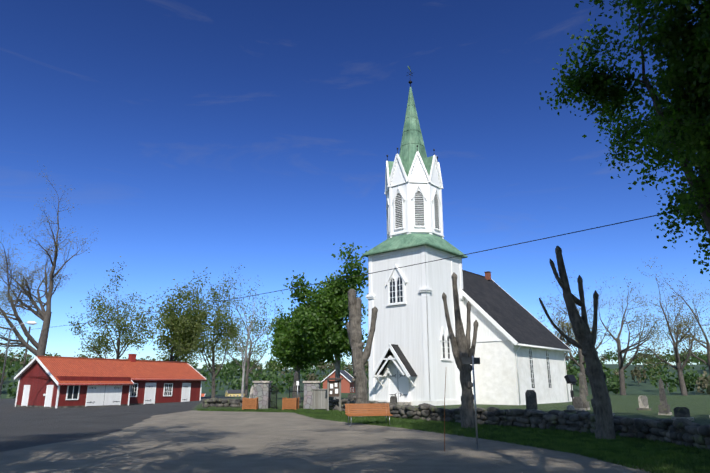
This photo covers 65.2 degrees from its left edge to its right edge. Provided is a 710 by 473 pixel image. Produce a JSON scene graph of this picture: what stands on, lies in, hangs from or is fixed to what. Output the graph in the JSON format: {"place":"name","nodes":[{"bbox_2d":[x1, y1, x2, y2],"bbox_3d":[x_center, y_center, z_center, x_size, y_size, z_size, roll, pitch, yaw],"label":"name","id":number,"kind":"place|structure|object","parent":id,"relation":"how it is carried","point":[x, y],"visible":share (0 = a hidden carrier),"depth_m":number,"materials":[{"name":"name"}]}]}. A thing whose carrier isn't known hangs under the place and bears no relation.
{"place":"outdoors","nodes":[
{"label":"outdoors","id":0,"kind":"place"},
{"bbox_2d":[321,370,354,392],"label":"brick house","id":1,"kind":"structure","parent":0,"point":[347,384],"depth_m":141.03,"materials":[{"name":"brown brick"}]},
{"bbox_2d":[0,364,709,472],"bbox_3d":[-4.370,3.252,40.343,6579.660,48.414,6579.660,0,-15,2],"label":"ground","id":2,"kind":"structure","parent":0,"point":[180,437],"depth_m":20.23,"materials":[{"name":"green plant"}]},
{"bbox_2d":[0,321,36,396],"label":"street lamp","id":3,"kind":"object","parent":2,"relation":"on","point":[31,322],"visible":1,"depth_m":51.67,"materials":[{"name":"silver metal"}]},
{"bbox_2d":[0,161,98,363],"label":"bare tree","id":4,"kind":"object","parent":2,"relation":"on","point":[43,315],"visible":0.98,"depth_m":70.74,"materials":[{"name":"brown plant"}]},
{"bbox_2d":[14,354,205,407],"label":"building","id":5,"kind":"structure","parent":2,"relation":"on","point":[57,382],"depth_m":59.85,"materials":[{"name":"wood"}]},
{"bbox_2d":[67,256,165,358],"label":"tree","id":6,"kind":"object","parent":2,"relation":"on","point":[117,325],"visible":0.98,"depth_m":85.37,"materials":[{"name":"green plant"}]},
{"bbox_2d":[149,267,228,361],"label":"tree","id":7,"kind":"object","parent":2,"relation":"on","point":[182,324],"visible":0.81,"depth_m":87.74,"materials":[{"name":"green plant"}]},
{"bbox_2d":[163,266,249,397],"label":"tree","id":8,"kind":"object","parent":2,"relation":"on","point":[223,323],"visible":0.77,"depth_m":88.62,"materials":[{"name":"green plant"}]},
{"bbox_2d":[202,397,252,407],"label":"stone wall","id":9,"kind":"structure","parent":2,"relation":"on","point":[218,402],"depth_m":40.11,"materials":[{"name":"grey stone"}]},
{"bbox_2d":[225,390,244,396],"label":"valley house","id":10,"kind":"structure","parent":2,"relation":"on","point":[232,393],"depth_m":403.38,"materials":[{"name":"yellow wood"}]},
{"bbox_2d":[211,265,283,396],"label":"tree","id":11,"kind":"object","parent":2,"relation":"on","point":[256,352],"visible":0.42,"depth_m":98.72,"materials":[{"name":"green plant"}]},
{"bbox_2d":[242,397,257,409],"bbox_3d":[-7.175,11.462,38.029,0.960,0.820,0.960,1,-15,-3],"label":"planter","id":12,"kind":"object","parent":2,"relation":"on","point":[249,403],"visible":0.92,"depth_m":37.61,"materials":[{"name":"orange wood"}]},
{"bbox_2d":[249,385,253,397],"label":"gravestone","id":13,"kind":"object","parent":2,"relation":"on","point":[251,392],"visible":0.29,"depth_m":42.20,"materials":[{"name":"stone"}]},
{"bbox_2d":[223,278,281,396],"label":"tree","id":14,"kind":"object","parent":2,"relation":"on","point":[245,360],"visible":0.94,"depth_m":83.07,"materials":[{"name":"grey plant"}]},
{"bbox_2d":[253,381,320,408],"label":"gate","id":15,"kind":"structure","parent":2,"relation":"on","point":[262,391],"depth_m":38.98,"materials":[{"name":"stone"}]},
{"bbox_2d":[260,301,320,397],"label":"tree","id":16,"kind":"object","parent":2,"relation":"on","point":[285,351],"visible":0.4,"depth_m":56.88,"materials":[{"name":"green plant"}]},
{"bbox_2d":[282,397,298,409],"bbox_3d":[-4.380,11.416,37.845,0.960,0.820,0.960,-2,-15,6],"label":"planter","id":17,"kind":"object","parent":2,"relation":"on","point":[290,403],"visible":0.94,"depth_m":37.44,"materials":[{"name":"orange wood"}]},
{"bbox_2d":[292,371,300,404],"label":"gravestone","id":18,"kind":"object","parent":2,"relation":"on","point":[294,382],"visible":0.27,"depth_m":43.17,"materials":[{"name":"stone"}]},
{"bbox_2d":[312,389,333,409],"bbox_3d":[-2.187,11.094,37.754,1.445,1.400,0.750,0,-15,2],"label":"grey cabinet","id":19,"kind":"object","parent":2,"relation":"on","point":[319,400],"visible":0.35,"depth_m":37.46,"materials":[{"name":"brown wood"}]},
{"bbox_2d":[282,243,367,399],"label":"tree","id":20,"kind":"object","parent":2,"relation":"on","point":[319,324],"visible":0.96,"depth_m":53.48,"materials":[{"name":"green plant"}]},
{"bbox_2d":[325,378,342,410],"bbox_3d":[-1.377,10.448,36.533,1.150,2.196,0.402,0,-15,2],"label":"notice board","id":21,"kind":"object","parent":2,"relation":"on","point":[333,388],"visible":0.88,"depth_m":36.60,"materials":[{"name":"grey wood"}]},
{"bbox_2d":[320,398,349,410],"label":"stone wall","id":22,"kind":"structure","parent":2,"relation":"on","point":[333,404],"depth_m":36.89,"materials":[{"name":"grey stone"}]},
{"bbox_2d":[23,212,672,367],"bbox_3d":[-12.231,9.381,44.919,86.177,10.100,0.279,-14,-20,41],"label":"overhead cable","id":23,"kind":"object","parent":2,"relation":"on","point":[359,275],"visible":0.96,"depth_m":33.27,"materials":[{"name":"black plastic"}]},
{"bbox_2d":[348,394,353,400],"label":"gravestone","id":24,"kind":"object","parent":2,"relation":"on","point":[350,396],"visible":0.35,"depth_m":40.45,"materials":[{"name":"stone"}]},
{"bbox_2d":[0,348,709,398],"bbox_3d":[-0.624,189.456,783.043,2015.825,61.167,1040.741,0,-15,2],"label":"treeline","id":25,"kind":"object","parent":2,"relation":"on","point":[702,381],"visible":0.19,"depth_m":454.93,"materials":[{"name":"green plant"}]},
{"bbox_2d":[346,289,377,416],"bbox_3d":[0.428,7.068,33.840,1.778,7.840,1.169,5,-16,-17],"label":"pollard tree","id":26,"kind":"object","parent":2,"relation":"on","point":[360,357],"visible":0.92,"depth_m":33.71,"materials":[{"name":"brown plant"}]},
{"bbox_2d":[345,403,392,425],"bbox_3d":[0.700,9.030,28.209,2.350,1.074,0.778,3,-15,-12],"label":"park bench","id":27,"kind":"object","parent":2,"relation":"on","point":[376,412],"visible":0.88,"depth_m":28.42,"materials":[{"name":"orange wood"}]},
{"bbox_2d":[346,400,417,418],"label":"stone wall","id":28,"kind":"structure","parent":2,"relation":"on","point":[408,411],"depth_m":31.46,"materials":[{"name":"grey stone"}]},
{"bbox_2d":[390,396,396,404],"bbox_3d":[2.610,11.203,37.461,0.750,0.820,0.400,-12,-19,38],"label":"gravestone","id":29,"kind":"object","parent":2,"relation":"on","point":[393,400],"visible":0.44,"depth_m":37.42,"materials":[{"name":"stone"}]},
{"bbox_2d":[410,403,459,421],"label":"stone wall","id":30,"kind":"structure","parent":2,"relation":"on","point":[427,411],"depth_m":29.93,"materials":[{"name":"grey stone"}]},
{"bbox_2d":[444,375,445,450],"bbox_3d":[2.861,5.543,17.555,0.181,2.751,0.030,1,-15,-3],"label":"pole","id":31,"kind":"object","parent":2,"relation":"on","point":[444,415],"visible":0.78,"depth_m":17.49,"materials":[{"name":"grey metal"}]},
{"bbox_2d":[196,407,709,472],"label":"grass","id":32,"kind":"structure","parent":2,"relation":"on","point":[649,454],"depth_m":19.45,"materials":[{"name":"green plant"}]},
{"bbox_2d":[442,272,477,427],"bbox_3d":[5.241,5.533,27.184,1.733,7.678,0.747,0,-15,2],"label":"pollard tree","id":33,"kind":"object","parent":2,"relation":"on","point":[460,341],"visible":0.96,"depth_m":27.06,"materials":[{"name":"brown plant"}]},
{"bbox_2d":[362,66,573,405],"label":"church","id":34,"kind":"structure","parent":2,"relation":"on","point":[519,350],"depth_m":44.70,"materials":[{"name":"white paint"}]},
{"bbox_2d":[462,356,479,448],"bbox_3d":[3.929,5.552,18.361,0.620,3.150,0.075,2,-15,-6],"label":"street sign","id":35,"kind":"object","parent":2,"relation":"on","point":[472,360],"visible":0.88,"depth_m":18.60,"materials":[{"name":"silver metal"}]},
{"bbox_2d":[453,406,511,426],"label":"stone wall","id":36,"kind":"structure","parent":2,"relation":"on","point":[493,416],"depth_m":27.77,"materials":[{"name":"grey stone"}]},
{"bbox_2d":[523,390,540,410],"bbox_3d":[10.013,9.370,31.491,0.850,1.270,0.400,-12,-19,37],"label":"gravestone","id":37,"kind":"object","parent":2,"relation":"on","point":[531,398],"visible":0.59,"depth_m":31.45,"materials":[{"name":"stone"}]},
{"bbox_2d":[507,409,575,429],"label":"stone wall","id":38,"kind":"structure","parent":2,"relation":"on","point":[535,418],"depth_m":25.79,"materials":[{"name":"grey stone"}]},
{"bbox_2d":[537,299,592,353],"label":"bare tree","id":39,"kind":"object","parent":2,"relation":"on","point":[564,324],"visible":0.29,"depth_m":75.66,"materials":[{"name":"brown plant"}]},
{"bbox_2d":[564,375,576,405],"bbox_3d":[14.497,10.396,37.075,0.700,2.240,0.484,10,-18,-32],"label":"church floodlight","id":40,"kind":"object","parent":2,"relation":"on","point":[571,379],"visible":0.85,"depth_m":37.09,"materials":[{"name":"black metal"}]},
{"bbox_2d":[564,405,577,412],"bbox_3d":[11.995,9.612,30.842,0.650,0.467,0.400,-13,-20,40],"label":"gravestone","id":41,"kind":"object","parent":2,"relation":"on","point":[570,408],"visible":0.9,"depth_m":30.74,"materials":[{"name":"stone"}]},
{"bbox_2d":[539,246,615,439],"bbox_3d":[8.591,4.090,21.730,2.416,7.685,0.847,0,-15,2],"label":"pollard tree","id":42,"kind":"object","parent":2,"relation":"on","point":[585,337],"visible":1,"depth_m":21.51,"materials":[{"name":"brown plant"}]},
{"bbox_2d":[573,397,585,410],"bbox_3d":[13.375,10.053,33.267,0.750,0.870,0.400,-13,-20,40],"label":"gravestone","id":43,"kind":"object","parent":2,"relation":"on","point":[577,403],"visible":0.71,"depth_m":33.19,"materials":[{"name":"stone"}]},
{"bbox_2d":[540,261,621,395],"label":"bare tree","id":44,"kind":"object","parent":2,"relation":"on","point":[581,362],"visible":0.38,"depth_m":80.59,"materials":[{"name":"brown plant"}]},
{"bbox_2d":[579,371,589,409],"bbox_3d":[14.107,9.582,34.405,0.590,2.370,0.510,-13,-20,39],"label":"gravestone","id":45,"kind":"object","parent":2,"relation":"on","point":[582,394],"visible":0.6,"depth_m":34.28,"materials":[{"name":"stone"}]},
{"bbox_2d":[574,0,648,16],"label":"tree","id":46,"kind":"object","parent":2,"relation":"on","point":[615,5],"visible":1,"depth_m":16.89,"materials":[{"name":"green plant"}]},
{"bbox_2d":[566,410,663,441],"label":"stone wall","id":47,"kind":"structure","parent":2,"relation":"on","point":[584,421],"depth_m":21.50,"materials":[{"name":"grey stone"}]},
{"bbox_2d":[539,0,709,280],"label":"tree","id":48,"kind":"object","parent":2,"relation":"on","point":[680,122],"visible":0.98,"depth_m":17.05,"materials":[{"name":"green plant"}]},
{"bbox_2d":[586,273,688,394],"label":"bare tree","id":49,"kind":"object","parent":2,"relation":"on","point":[620,352],"visible":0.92,"depth_m":83.43,"materials":[{"name":"brown plant"}]},
{"bbox_2d":[637,396,651,410],"bbox_3d":[17.489,10.124,33.629,0.750,0.920,0.400,-12,-19,37],"label":"gravestone","id":50,"kind":"object","parent":2,"relation":"on","point":[643,402],"visible":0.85,"depth_m":33.56,"materials":[{"name":"stone"}]},
{"bbox_2d":[608,264,709,395],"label":"bare tree","id":51,"kind":"object","parent":2,"relation":"on","point":[679,368],"visible":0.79,"depth_m":82.57,"materials":[{"name":"brown plant"}]},
{"bbox_2d":[658,378,671,414],"bbox_3d":[15.813,8.231,28.495,0.550,1.920,0.450,-13,-19,39],"label":"gravestone","id":52,"kind":"object","parent":2,"relation":"on","point":[664,407],"visible":0.89,"depth_m":28.31,"materials":[{"name":"stone"}]},
{"bbox_2d":[634,0,699,9],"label":"shade tree","id":53,"kind":"object","parent":2,"relation":"on","point":[681,1],"visible":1,"depth_m":12.79,"materials":[{"name":"green plant"}]},
{"bbox_2d":[650,258,709,373],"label":"bare tree","id":54,"kind":"object","parent":2,"relation":"on","point":[706,347],"visible":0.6,"depth_m":88.73,"materials":[{"name":"brown plant"}]},
{"bbox_2d":[653,418,709,449],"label":"stone wall","id":55,"kind":"structure","parent":2,"relation":"on","point":[685,431],"depth_m":18.41,"materials":[{"name":"grey stone"}]},
{"bbox_2d":[671,407,693,420],"bbox_3d":[14.169,7.707,24.029,0.850,0.620,0.400,-9,-17,29],"label":"gravestone","id":56,"kind":"object","parent":2,"relation":"on","point":[681,412],"visible":0.79,"depth_m":23.98,"materials":[{"name":"stone"}]},
{"bbox_2d":[0,0,709,368],"label":"sky","id":57,"kind":"structure","parent":0,"point":[258,136],"materials":[{"name":"blue"}]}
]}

